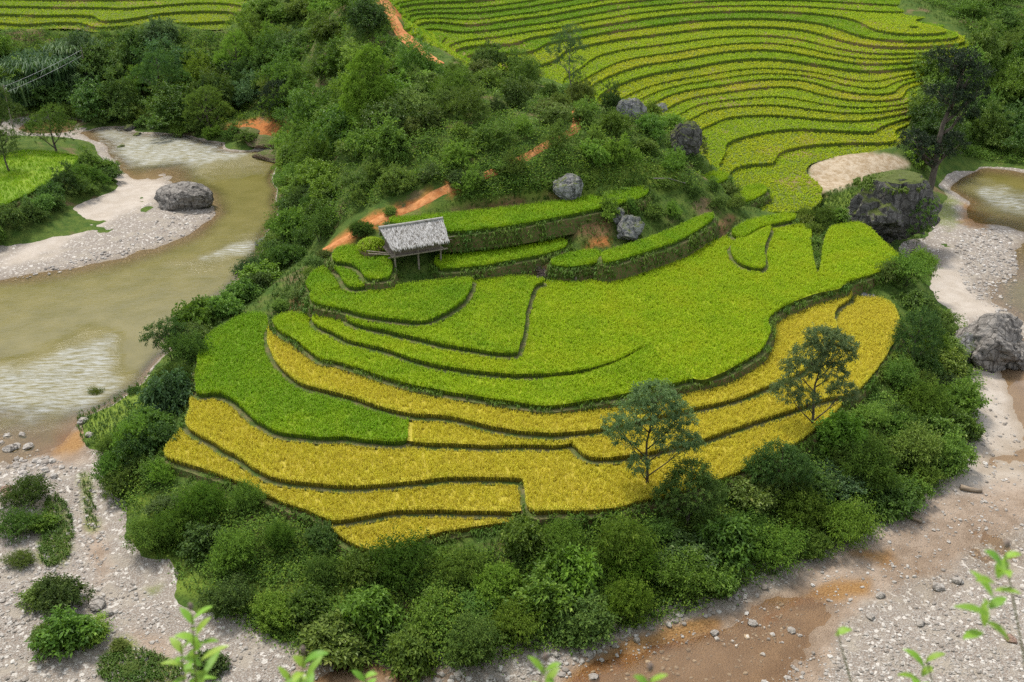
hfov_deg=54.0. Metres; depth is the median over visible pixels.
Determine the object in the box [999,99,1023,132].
leafy tree
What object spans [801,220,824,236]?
shrub
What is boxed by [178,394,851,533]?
rice paddy
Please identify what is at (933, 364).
shrub
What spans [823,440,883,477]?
shrub
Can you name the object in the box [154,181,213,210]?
boulder
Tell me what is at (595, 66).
rice terrace
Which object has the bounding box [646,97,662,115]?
shrub
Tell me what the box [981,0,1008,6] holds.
leafy tree
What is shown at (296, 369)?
rice paddy
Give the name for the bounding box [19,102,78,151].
bank tree
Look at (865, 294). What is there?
stone edging
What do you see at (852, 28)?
rice terrace
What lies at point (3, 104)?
bank tree
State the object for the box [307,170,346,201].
leafy tree
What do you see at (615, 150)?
shrub
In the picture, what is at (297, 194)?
shrub
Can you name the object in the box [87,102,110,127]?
shrub
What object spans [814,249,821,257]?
shrub
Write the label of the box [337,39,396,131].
leafy tree
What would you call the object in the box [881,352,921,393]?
shrub
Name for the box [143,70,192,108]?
leafy tree
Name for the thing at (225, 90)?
leafy tree
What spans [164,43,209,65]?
leafy tree
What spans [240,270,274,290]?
shrub
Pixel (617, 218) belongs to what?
boulder
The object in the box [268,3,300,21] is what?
leafy tree
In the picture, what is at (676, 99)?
rice terrace
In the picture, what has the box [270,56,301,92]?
leafy tree
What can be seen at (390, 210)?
shrub
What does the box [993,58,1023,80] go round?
leafy tree
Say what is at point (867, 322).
rice paddy
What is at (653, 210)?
shrub
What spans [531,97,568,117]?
shrub
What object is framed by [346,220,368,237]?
shrub
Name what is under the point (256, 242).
rock
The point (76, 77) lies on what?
leafy tree
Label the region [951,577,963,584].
stone
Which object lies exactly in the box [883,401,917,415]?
shrub
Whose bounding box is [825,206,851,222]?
shrub
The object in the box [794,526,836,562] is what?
shrub
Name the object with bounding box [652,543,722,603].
shrub
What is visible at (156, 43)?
leafy tree
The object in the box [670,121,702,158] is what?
boulder
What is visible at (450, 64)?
shrub
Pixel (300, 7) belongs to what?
leafy tree
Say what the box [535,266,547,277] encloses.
brush pile
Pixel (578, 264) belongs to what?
rice paddy
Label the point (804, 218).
shrub
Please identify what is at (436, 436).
rice paddy
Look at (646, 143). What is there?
shrub
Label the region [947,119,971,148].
leafy tree
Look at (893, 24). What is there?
rice terrace
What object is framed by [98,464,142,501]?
shrub
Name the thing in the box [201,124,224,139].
shrub
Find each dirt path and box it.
[323,109,580,249]
[380,0,443,62]
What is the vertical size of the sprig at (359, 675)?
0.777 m
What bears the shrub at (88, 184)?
on the ground at (838, 172)
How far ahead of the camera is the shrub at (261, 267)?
83.61 m
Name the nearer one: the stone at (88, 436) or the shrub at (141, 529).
the shrub at (141, 529)
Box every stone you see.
[0,485,11,491]
[2,444,17,451]
[19,432,25,437]
[22,442,33,449]
[77,417,87,424]
[85,432,93,437]
[88,595,105,611]
[99,608,112,616]
[588,673,598,681]
[710,629,718,636]
[747,619,757,626]
[787,626,795,634]
[866,612,874,619]
[876,592,884,598]
[916,619,924,626]
[932,582,944,591]
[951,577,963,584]
[1005,633,1016,643]
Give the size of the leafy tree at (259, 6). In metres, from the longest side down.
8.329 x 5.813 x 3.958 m
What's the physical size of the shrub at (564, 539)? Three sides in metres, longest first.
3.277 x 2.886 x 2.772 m
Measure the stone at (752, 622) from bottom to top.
0.271 m
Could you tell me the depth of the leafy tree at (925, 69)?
128.39 m
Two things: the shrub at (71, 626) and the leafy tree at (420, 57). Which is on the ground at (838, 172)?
the leafy tree at (420, 57)
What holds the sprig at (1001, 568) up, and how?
on the ground at (838, 172)
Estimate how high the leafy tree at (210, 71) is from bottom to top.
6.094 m
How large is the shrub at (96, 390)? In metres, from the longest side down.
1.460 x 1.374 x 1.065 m
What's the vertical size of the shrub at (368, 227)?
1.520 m
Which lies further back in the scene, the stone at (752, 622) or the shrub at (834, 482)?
the shrub at (834, 482)
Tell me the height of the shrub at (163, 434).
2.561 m
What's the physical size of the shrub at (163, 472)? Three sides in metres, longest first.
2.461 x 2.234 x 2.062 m
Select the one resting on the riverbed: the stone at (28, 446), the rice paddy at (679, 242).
the stone at (28, 446)
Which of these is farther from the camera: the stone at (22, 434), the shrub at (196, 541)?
the stone at (22, 434)
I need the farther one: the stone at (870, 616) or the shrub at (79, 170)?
the shrub at (79, 170)
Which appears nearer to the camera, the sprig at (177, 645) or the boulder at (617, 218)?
the sprig at (177, 645)
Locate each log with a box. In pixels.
[904,513,921,522]
[960,484,982,492]
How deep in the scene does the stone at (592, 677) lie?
47.81 m
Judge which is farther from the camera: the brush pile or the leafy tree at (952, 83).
the leafy tree at (952, 83)
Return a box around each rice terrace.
[0,0,245,10]
[0,4,240,23]
[0,13,235,29]
[0,23,230,31]
[1,0,248,1]
[390,0,423,36]
[390,1,410,31]
[395,0,497,40]
[401,0,536,44]
[405,0,573,47]
[408,0,608,53]
[413,0,653,65]
[419,0,900,63]
[429,1,917,69]
[449,6,945,69]
[456,12,957,68]
[468,20,964,75]
[537,28,970,83]
[563,36,972,85]
[583,43,950,102]
[585,51,926,103]
[598,61,931,102]
[624,69,927,99]
[640,74,921,106]
[647,80,923,112]
[660,86,920,115]
[680,91,920,153]
[689,99,916,164]
[702,114,911,169]
[719,120,909,175]
[730,127,906,212]
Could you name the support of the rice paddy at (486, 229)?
on the ground at (838, 172)
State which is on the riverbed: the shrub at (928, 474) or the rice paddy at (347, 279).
the shrub at (928, 474)
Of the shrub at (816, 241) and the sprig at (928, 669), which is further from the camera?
the shrub at (816, 241)
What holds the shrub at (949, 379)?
on the ground at (838, 172)
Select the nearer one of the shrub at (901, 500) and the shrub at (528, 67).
the shrub at (901, 500)
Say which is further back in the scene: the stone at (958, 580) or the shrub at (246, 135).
the shrub at (246, 135)
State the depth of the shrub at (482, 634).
47.45 m
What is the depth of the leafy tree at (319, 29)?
121.88 m
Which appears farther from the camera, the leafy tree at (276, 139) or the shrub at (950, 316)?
the leafy tree at (276, 139)
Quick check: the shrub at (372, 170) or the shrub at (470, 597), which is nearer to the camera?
the shrub at (470, 597)
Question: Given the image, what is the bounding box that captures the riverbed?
[0,114,1023,681]
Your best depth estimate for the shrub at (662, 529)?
54.02 m
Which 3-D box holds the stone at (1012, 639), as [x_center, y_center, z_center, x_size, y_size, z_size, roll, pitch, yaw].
[24.712,14.735,49.775,0.574,0.347,0.558,10,29,18]
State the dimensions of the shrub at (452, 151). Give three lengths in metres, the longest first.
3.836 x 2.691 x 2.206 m
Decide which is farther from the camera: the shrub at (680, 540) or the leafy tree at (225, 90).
the leafy tree at (225, 90)
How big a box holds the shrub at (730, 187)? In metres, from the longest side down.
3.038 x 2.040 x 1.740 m
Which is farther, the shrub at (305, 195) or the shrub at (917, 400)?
the shrub at (305, 195)
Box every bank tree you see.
[0,85,28,127]
[0,125,22,170]
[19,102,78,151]
[127,48,191,109]
[181,84,237,127]
[213,28,261,72]
[254,78,288,121]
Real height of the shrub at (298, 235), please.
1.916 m
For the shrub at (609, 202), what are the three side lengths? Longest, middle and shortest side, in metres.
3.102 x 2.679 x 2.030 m
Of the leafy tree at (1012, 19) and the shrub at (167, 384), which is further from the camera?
the leafy tree at (1012, 19)
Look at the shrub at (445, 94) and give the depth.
90.95 m
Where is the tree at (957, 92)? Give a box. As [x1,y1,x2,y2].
[894,45,997,189]
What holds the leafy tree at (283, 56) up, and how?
on the ground at (838, 172)
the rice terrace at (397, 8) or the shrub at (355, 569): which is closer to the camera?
the shrub at (355, 569)
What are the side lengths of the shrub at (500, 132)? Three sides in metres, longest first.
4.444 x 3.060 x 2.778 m
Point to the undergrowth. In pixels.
(680, 176)
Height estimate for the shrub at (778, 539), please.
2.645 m
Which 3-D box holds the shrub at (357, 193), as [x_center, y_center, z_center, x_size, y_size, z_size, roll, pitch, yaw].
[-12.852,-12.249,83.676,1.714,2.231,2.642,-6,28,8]
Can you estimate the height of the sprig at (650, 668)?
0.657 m
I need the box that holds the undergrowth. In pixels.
[0,0,1023,676]
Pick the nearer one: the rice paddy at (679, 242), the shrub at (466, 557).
the shrub at (466, 557)
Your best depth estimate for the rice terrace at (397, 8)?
131.95 m
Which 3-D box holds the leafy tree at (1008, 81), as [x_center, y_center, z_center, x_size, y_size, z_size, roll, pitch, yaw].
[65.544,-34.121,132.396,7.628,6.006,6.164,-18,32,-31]
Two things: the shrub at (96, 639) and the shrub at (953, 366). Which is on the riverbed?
the shrub at (96, 639)
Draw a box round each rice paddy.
[0,149,81,209]
[155,428,521,532]
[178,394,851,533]
[188,310,411,450]
[263,282,853,415]
[264,291,853,442]
[298,264,339,302]
[299,276,476,328]
[309,221,903,384]
[324,243,403,291]
[327,515,512,566]
[329,265,367,294]
[342,274,546,360]
[381,185,656,252]
[406,419,577,452]
[428,237,574,280]
[542,248,601,282]
[566,296,905,466]
[593,211,720,282]
[703,169,734,185]
[727,211,799,239]
[727,224,773,273]
[730,182,771,209]
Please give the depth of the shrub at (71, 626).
48.50 m
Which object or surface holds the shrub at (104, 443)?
on the ground at (838, 172)
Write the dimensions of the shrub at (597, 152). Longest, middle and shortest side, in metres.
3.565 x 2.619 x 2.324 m
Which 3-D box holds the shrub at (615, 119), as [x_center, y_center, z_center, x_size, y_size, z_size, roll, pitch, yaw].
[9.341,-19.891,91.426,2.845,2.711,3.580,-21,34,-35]
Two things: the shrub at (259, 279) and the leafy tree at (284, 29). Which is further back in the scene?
the leafy tree at (284, 29)
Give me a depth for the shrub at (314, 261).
78.70 m
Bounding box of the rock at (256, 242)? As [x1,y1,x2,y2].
[254,237,264,246]
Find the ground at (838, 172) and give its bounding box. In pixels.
[0,0,1023,648]
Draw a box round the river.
[0,122,1023,681]
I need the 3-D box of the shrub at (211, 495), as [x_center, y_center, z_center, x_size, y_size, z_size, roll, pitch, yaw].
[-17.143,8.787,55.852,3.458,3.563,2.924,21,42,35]
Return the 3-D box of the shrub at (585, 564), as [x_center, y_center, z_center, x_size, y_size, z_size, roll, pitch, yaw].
[3.106,12.034,51.731,4.213,3.078,3.860,-11,29,-20]
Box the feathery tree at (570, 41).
[545,22,588,98]
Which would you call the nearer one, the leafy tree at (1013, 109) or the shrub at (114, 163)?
the shrub at (114, 163)
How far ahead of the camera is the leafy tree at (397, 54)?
107.14 m
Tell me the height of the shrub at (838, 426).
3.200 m
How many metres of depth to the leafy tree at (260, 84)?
132.19 m
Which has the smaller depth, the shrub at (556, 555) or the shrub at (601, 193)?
the shrub at (556, 555)
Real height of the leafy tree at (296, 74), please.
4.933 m
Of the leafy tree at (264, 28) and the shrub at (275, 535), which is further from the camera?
the leafy tree at (264, 28)
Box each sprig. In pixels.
[161,636,215,681]
[174,602,228,681]
[278,666,306,679]
[285,645,327,681]
[352,670,376,681]
[528,653,560,681]
[634,662,666,681]
[835,627,851,681]
[897,649,944,681]
[954,539,1023,660]
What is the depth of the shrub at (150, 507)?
56.77 m
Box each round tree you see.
[649,455,732,525]
[740,436,817,491]
[886,305,947,363]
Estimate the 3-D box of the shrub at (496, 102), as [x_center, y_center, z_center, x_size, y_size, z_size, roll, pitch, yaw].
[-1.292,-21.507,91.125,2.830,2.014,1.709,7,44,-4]
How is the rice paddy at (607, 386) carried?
on the ground at (838, 172)
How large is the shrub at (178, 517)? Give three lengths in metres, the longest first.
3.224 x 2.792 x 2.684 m
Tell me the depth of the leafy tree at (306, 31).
125.37 m
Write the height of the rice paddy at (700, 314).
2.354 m
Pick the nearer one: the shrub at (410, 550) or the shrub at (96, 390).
the shrub at (410, 550)
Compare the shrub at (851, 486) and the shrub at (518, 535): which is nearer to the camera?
the shrub at (518, 535)
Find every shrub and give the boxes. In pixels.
[0,203,29,230]
[0,226,8,243]
[0,470,57,511]
[0,502,47,546]
[0,547,37,570]
[13,576,72,614]
[16,195,51,224]
[18,512,61,533]
[21,193,55,218]
[24,603,112,662]
[26,616,61,663]
[27,571,95,620]
[34,180,65,201]
[36,190,66,210]
[48,159,87,192]
[54,102,74,117]
[67,159,87,182]
[71,102,87,119]
[72,173,100,194]
[73,143,110,170]
[74,609,116,651]
[85,163,112,189]
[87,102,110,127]
[87,385,104,395]
[88,448,131,485]
[90,432,115,458]
[96,166,124,179]
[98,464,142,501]
[99,157,119,169]
[105,103,124,122]
[108,637,131,652]
[109,411,159,461]
[112,419,180,464]
[118,451,154,474]
[119,403,175,426]
[121,101,149,123]
[121,514,176,555]
[121,661,141,678]
[125,385,141,393]
[133,114,151,127]
[133,365,195,416]
[134,452,166,478]
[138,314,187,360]
[140,492,186,519]
[142,454,178,485]
[144,356,196,396]
[145,501,196,552]
[151,112,172,129]
[156,328,213,367]
[167,294,227,332]
[168,115,188,136]
[170,475,230,525]
[176,521,230,565]
[177,321,213,341]
[185,106,210,135]
[190,648,230,681]
[192,571,257,618]
[199,289,245,321]
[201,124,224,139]
[202,521,263,575]
[221,120,241,139]
[223,276,269,304]
[226,476,266,517]
[229,249,266,278]
[232,128,257,142]
[235,259,283,283]
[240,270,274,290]
[248,588,293,634]
[253,245,286,270]
[255,231,286,252]
[261,518,298,553]
[262,234,293,254]
[263,210,279,233]
[266,242,306,266]
[269,204,307,243]
[270,298,289,311]
[274,195,287,208]
[276,175,293,191]
[277,203,296,215]
[285,184,309,205]
[285,582,331,625]
[287,176,308,195]
[287,288,302,300]
[290,226,315,247]
[291,609,376,673]
[294,157,321,177]
[298,193,315,207]
[298,201,339,242]
[299,184,311,199]
[299,266,317,278]
[299,548,345,590]
[301,196,335,221]
[301,255,325,268]
[302,518,338,554]
[315,249,331,258]
[319,184,341,198]
[332,581,407,644]
[334,544,397,588]
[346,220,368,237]
[347,218,375,236]
[348,183,367,205]
[362,521,435,601]
[365,157,388,181]
[375,161,416,194]
[382,206,397,216]
[383,114,427,144]
[386,620,442,681]
[396,61,435,94]
[403,580,465,645]
[413,104,444,132]
[413,135,436,150]
[416,160,447,182]
[422,71,446,87]
[424,539,489,588]
[430,58,473,100]
[432,81,466,111]
[435,607,507,674]
[441,137,476,169]
[443,76,489,119]
[444,58,470,77]
[445,169,467,188]
[447,120,473,138]
[449,66,486,92]
[450,161,482,194]
[453,585,498,623]
[465,170,485,184]
[466,559,524,617]
[467,118,516,151]
[468,58,501,76]
[470,38,512,70]
[474,65,507,87]
[484,94,511,113]
[485,589,542,644]
[491,160,514,171]
[496,512,551,559]
[499,45,538,76]
[499,72,530,108]
[500,145,528,178]
[500,564,579,630]
[506,48,540,83]
[512,113,534,136]
[514,77,538,94]
[519,544,575,582]
[520,61,545,80]
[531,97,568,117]
[531,100,577,124]
[537,587,621,655]
[538,511,591,553]
[538,542,607,613]
[539,81,558,97]
[539,116,572,151]
[550,91,571,105]
[557,83,581,97]
[564,71,598,109]
[568,95,598,112]
[569,98,596,124]
[578,138,611,166]
[582,123,609,144]
[587,507,666,574]
[592,185,609,197]
[596,106,633,137]
[597,570,658,628]
[598,187,619,222]
[599,79,621,113]
[600,531,666,597]
[603,131,644,167]
[609,186,630,194]
[621,194,638,213]
[631,137,659,152]
[634,112,667,142]
[637,547,673,585]
[642,186,655,199]
[642,516,678,541]
[643,202,669,219]
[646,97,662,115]
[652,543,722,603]
[653,526,721,576]
[658,176,674,187]
[659,112,686,133]
[661,143,687,174]
[665,198,683,219]
[683,151,695,160]
[685,514,718,537]
[686,185,702,199]
[692,511,762,579]
[696,122,709,154]
[696,560,742,599]
[705,175,721,191]
[706,192,730,209]
[722,182,742,196]
[724,477,786,513]
[725,505,776,546]
[726,191,745,209]
[745,514,811,578]
[758,457,812,508]
[769,474,836,542]
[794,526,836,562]
[795,203,812,217]
[796,211,815,224]
[796,466,840,506]
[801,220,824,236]
[803,466,835,504]
[805,200,839,228]
[809,235,823,247]
[811,408,868,458]
[813,458,876,500]
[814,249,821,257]
[814,492,886,550]
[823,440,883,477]
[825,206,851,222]
[834,431,904,500]
[834,493,869,511]
[844,400,894,431]
[860,427,892,459]
[865,479,927,526]
[875,259,903,287]
[877,435,918,470]
[881,247,933,286]
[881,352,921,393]
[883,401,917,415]
[883,411,916,436]
[884,418,952,471]
[885,351,913,371]
[885,407,931,434]
[886,472,935,503]
[894,286,939,316]
[894,372,958,421]
[897,367,938,389]
[898,391,930,412]
[903,341,924,355]
[904,137,940,170]
[905,244,943,280]
[908,462,948,490]
[909,326,954,353]
[910,350,951,379]
[912,314,951,341]
[921,407,966,441]
[923,432,980,478]
[926,345,970,381]
[927,305,964,326]
[927,372,962,386]
[930,376,992,417]
[933,335,974,362]
[938,315,952,335]
[942,352,960,373]
[947,405,985,442]
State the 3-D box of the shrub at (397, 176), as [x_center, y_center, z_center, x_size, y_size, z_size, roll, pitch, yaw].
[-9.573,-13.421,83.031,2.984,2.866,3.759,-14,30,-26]
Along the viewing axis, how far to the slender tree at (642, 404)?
54.50 m
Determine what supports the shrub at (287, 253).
on the ground at (838, 172)
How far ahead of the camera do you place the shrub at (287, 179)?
104.99 m
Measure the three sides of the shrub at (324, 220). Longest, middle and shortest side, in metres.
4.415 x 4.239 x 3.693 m
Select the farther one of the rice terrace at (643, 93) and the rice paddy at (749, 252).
the rice terrace at (643, 93)
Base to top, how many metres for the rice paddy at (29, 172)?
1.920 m
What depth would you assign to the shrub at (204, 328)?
72.66 m
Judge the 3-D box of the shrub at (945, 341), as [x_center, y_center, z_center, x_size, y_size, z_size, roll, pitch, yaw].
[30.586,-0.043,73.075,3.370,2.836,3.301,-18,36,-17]
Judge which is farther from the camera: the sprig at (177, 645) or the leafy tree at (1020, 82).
the leafy tree at (1020, 82)
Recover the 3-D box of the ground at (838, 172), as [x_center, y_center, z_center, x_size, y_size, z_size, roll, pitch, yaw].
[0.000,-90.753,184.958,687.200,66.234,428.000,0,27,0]
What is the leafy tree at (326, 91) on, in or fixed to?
on the ground at (838, 172)
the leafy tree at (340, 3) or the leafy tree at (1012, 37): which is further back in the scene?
the leafy tree at (1012, 37)
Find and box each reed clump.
[0,46,80,91]
[0,72,57,106]
[38,37,107,61]
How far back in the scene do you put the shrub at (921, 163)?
111.00 m
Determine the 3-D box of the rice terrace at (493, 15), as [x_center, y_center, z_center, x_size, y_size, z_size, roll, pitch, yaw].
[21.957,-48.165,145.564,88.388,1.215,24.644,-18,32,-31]
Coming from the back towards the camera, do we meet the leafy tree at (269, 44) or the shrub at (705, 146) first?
the leafy tree at (269, 44)
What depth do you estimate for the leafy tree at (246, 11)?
149.25 m
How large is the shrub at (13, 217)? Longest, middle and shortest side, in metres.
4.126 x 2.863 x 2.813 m
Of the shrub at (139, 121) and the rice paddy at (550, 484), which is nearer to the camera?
the rice paddy at (550, 484)
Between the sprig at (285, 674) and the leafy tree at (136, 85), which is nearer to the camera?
the sprig at (285, 674)
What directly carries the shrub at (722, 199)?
on the ground at (838, 172)
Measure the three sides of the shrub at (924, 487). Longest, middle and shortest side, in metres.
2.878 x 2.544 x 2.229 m
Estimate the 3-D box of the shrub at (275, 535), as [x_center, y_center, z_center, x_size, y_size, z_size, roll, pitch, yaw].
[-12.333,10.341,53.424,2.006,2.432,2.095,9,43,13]
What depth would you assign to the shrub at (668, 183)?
87.74 m
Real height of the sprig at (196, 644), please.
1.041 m
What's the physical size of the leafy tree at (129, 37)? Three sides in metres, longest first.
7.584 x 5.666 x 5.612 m
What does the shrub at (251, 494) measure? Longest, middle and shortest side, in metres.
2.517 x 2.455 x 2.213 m
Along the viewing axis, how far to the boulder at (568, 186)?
83.69 m
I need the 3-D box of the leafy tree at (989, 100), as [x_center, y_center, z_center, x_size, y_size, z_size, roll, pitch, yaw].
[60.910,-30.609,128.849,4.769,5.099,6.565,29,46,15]
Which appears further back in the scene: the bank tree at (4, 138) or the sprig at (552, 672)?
the bank tree at (4, 138)
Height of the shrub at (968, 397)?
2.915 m
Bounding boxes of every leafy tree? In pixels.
[0,33,18,60]
[0,55,32,86]
[2,46,31,71]
[10,75,75,111]
[60,23,112,80]
[60,60,103,104]
[65,74,118,123]
[74,38,134,82]
[95,59,145,125]
[113,26,151,62]
[120,62,153,97]
[128,40,171,87]
[136,15,180,49]
[138,78,209,132]
[139,32,190,94]
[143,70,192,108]
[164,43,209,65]
[178,43,212,85]
[182,70,236,122]
[198,60,235,86]
[207,49,233,72]
[217,44,272,79]
[219,11,260,58]
[228,57,270,89]
[231,69,262,107]
[234,5,266,27]
[241,0,249,11]
[244,23,288,66]
[245,0,280,18]
[245,12,262,38]
[249,18,282,48]
[250,64,273,88]
[256,73,281,106]
[258,88,288,120]
[260,39,303,81]
[264,119,303,154]
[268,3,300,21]
[269,158,298,193]
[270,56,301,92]
[270,140,294,172]
[271,22,300,42]
[271,82,320,129]
[272,126,295,148]
[274,27,307,49]
[278,58,311,92]
[278,160,314,197]
[279,138,305,164]
[279,183,303,210]
[282,0,312,20]
[282,118,335,175]
[287,77,329,138]
[288,88,315,103]
[291,28,315,48]
[296,156,339,185]
[302,22,328,40]
[303,12,328,27]
[304,41,344,81]
[305,126,334,150]
[307,0,334,14]
[307,4,329,27]
[307,17,344,44]
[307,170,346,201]
[309,103,370,151]
[310,97,372,128]
[311,34,357,77]
[321,73,336,103]
[324,69,352,103]
[327,68,355,103]
[330,0,356,9]
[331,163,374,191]
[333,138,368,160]
[337,37,386,69]
[337,39,396,131]
[342,104,413,166]
[343,0,388,34]
[357,92,428,141]
[358,50,399,78]
[362,31,397,55]
[373,68,433,98]
[380,80,432,117]
[384,45,431,72]
[388,26,448,77]
[404,69,436,85]
[904,77,966,122]
[906,94,967,144]
[910,40,968,85]
[923,76,970,116]
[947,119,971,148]
[952,41,988,82]
[954,0,987,17]
[959,101,985,118]
[962,16,1006,65]
[962,95,1019,152]
[971,84,1004,124]
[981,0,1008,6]
[981,56,1023,100]
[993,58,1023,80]
[997,6,1018,24]
[999,26,1023,53]
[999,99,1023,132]
[1000,116,1023,149]
[1001,39,1023,64]
[1013,66,1023,98]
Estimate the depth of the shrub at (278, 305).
75.03 m
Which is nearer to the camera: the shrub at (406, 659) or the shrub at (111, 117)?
the shrub at (406, 659)
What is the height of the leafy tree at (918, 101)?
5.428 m
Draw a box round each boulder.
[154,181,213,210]
[238,127,259,133]
[244,134,275,147]
[252,150,277,163]
[553,173,582,201]
[613,207,624,224]
[616,98,646,121]
[617,215,644,241]
[657,103,667,111]
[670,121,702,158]
[953,312,1022,372]
[957,332,975,362]
[1005,340,1023,371]
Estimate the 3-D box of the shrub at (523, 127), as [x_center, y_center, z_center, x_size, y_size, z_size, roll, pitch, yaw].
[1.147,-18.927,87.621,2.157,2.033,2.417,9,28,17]
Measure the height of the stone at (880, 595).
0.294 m
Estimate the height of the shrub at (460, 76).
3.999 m
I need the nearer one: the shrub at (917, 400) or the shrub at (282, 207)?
the shrub at (917, 400)
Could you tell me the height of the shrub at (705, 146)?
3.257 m
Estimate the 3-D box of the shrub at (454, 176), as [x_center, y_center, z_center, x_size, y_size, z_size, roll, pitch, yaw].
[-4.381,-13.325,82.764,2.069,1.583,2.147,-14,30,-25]
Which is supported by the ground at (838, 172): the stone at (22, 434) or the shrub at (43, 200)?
the shrub at (43, 200)
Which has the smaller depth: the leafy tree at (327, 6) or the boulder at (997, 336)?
the boulder at (997, 336)
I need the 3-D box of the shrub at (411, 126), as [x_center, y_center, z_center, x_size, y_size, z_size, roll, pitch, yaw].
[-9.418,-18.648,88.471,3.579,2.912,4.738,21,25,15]
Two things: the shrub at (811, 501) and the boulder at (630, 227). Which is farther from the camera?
the boulder at (630, 227)
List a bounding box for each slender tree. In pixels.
[599,378,705,483]
[767,322,862,423]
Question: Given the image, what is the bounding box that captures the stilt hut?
[367,217,454,270]
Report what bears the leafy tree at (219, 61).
on the ground at (838, 172)
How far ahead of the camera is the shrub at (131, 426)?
61.09 m
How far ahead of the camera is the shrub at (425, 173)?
83.01 m
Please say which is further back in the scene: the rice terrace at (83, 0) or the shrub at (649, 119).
the rice terrace at (83, 0)
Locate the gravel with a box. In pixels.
[0,209,1023,681]
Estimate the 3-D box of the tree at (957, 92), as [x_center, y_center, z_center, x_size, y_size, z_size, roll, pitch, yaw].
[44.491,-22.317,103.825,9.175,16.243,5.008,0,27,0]
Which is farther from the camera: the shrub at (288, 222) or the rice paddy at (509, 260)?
the shrub at (288, 222)
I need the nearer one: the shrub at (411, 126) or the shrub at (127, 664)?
the shrub at (127, 664)
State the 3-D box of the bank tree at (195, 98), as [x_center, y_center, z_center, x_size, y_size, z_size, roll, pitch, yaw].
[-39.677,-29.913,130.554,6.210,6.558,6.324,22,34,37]
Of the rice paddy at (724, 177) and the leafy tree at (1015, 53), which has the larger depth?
the leafy tree at (1015, 53)
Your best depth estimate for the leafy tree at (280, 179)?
106.05 m
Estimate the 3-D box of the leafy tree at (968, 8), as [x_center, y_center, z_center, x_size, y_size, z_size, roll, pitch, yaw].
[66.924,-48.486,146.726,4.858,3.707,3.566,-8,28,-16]
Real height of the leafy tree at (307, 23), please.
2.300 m
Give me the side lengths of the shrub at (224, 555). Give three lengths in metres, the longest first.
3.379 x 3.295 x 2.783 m
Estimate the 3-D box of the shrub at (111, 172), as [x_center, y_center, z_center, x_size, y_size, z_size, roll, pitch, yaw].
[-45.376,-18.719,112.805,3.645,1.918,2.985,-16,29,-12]
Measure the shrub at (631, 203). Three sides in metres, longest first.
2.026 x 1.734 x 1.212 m
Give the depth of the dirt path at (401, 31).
115.26 m
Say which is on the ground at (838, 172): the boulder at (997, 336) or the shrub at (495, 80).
the shrub at (495, 80)
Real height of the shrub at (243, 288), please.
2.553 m
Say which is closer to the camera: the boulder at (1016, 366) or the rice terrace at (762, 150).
the boulder at (1016, 366)
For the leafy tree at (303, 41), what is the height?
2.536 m
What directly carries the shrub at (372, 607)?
on the ground at (838, 172)
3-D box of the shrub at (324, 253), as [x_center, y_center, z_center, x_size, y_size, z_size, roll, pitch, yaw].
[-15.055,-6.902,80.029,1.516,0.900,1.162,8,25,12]
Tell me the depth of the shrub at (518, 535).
52.56 m
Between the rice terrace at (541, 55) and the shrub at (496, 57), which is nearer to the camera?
the shrub at (496, 57)
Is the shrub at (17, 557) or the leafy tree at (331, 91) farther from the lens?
the leafy tree at (331, 91)
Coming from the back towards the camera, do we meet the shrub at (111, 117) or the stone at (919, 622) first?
the shrub at (111, 117)
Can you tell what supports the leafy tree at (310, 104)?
on the ground at (838, 172)
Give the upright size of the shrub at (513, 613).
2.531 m
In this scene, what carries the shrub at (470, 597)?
on the ground at (838, 172)
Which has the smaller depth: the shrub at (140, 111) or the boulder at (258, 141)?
the boulder at (258, 141)
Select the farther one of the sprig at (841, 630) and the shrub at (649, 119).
the shrub at (649, 119)
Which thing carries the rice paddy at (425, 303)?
on the ground at (838, 172)
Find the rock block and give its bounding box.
[847,170,942,242]
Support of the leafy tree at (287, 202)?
on the ground at (838, 172)
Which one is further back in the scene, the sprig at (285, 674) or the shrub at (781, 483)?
the shrub at (781, 483)
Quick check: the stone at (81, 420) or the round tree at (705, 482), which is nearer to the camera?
the round tree at (705, 482)
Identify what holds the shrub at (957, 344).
on the ground at (838, 172)
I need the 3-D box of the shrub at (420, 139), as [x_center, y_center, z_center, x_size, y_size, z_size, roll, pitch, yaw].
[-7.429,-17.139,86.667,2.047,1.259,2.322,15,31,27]
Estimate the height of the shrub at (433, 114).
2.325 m
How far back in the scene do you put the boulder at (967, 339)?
74.59 m
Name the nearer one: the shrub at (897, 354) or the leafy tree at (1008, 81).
the shrub at (897, 354)
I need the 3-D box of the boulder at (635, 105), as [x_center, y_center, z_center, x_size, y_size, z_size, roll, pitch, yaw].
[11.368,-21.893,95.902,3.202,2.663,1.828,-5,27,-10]
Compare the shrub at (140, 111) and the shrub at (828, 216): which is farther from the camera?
the shrub at (140, 111)
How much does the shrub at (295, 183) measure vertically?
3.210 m
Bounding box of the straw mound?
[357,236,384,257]
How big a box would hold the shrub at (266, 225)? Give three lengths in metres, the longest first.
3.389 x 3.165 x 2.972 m
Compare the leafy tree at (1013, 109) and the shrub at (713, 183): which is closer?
the shrub at (713, 183)
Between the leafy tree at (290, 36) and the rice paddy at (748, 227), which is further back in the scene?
the leafy tree at (290, 36)
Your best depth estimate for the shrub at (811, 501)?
56.04 m
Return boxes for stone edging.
[861,292,874,298]
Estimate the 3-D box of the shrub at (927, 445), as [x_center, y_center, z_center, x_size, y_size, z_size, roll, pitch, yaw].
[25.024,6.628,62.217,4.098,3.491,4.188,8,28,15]
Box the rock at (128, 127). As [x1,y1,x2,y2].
[123,124,136,130]

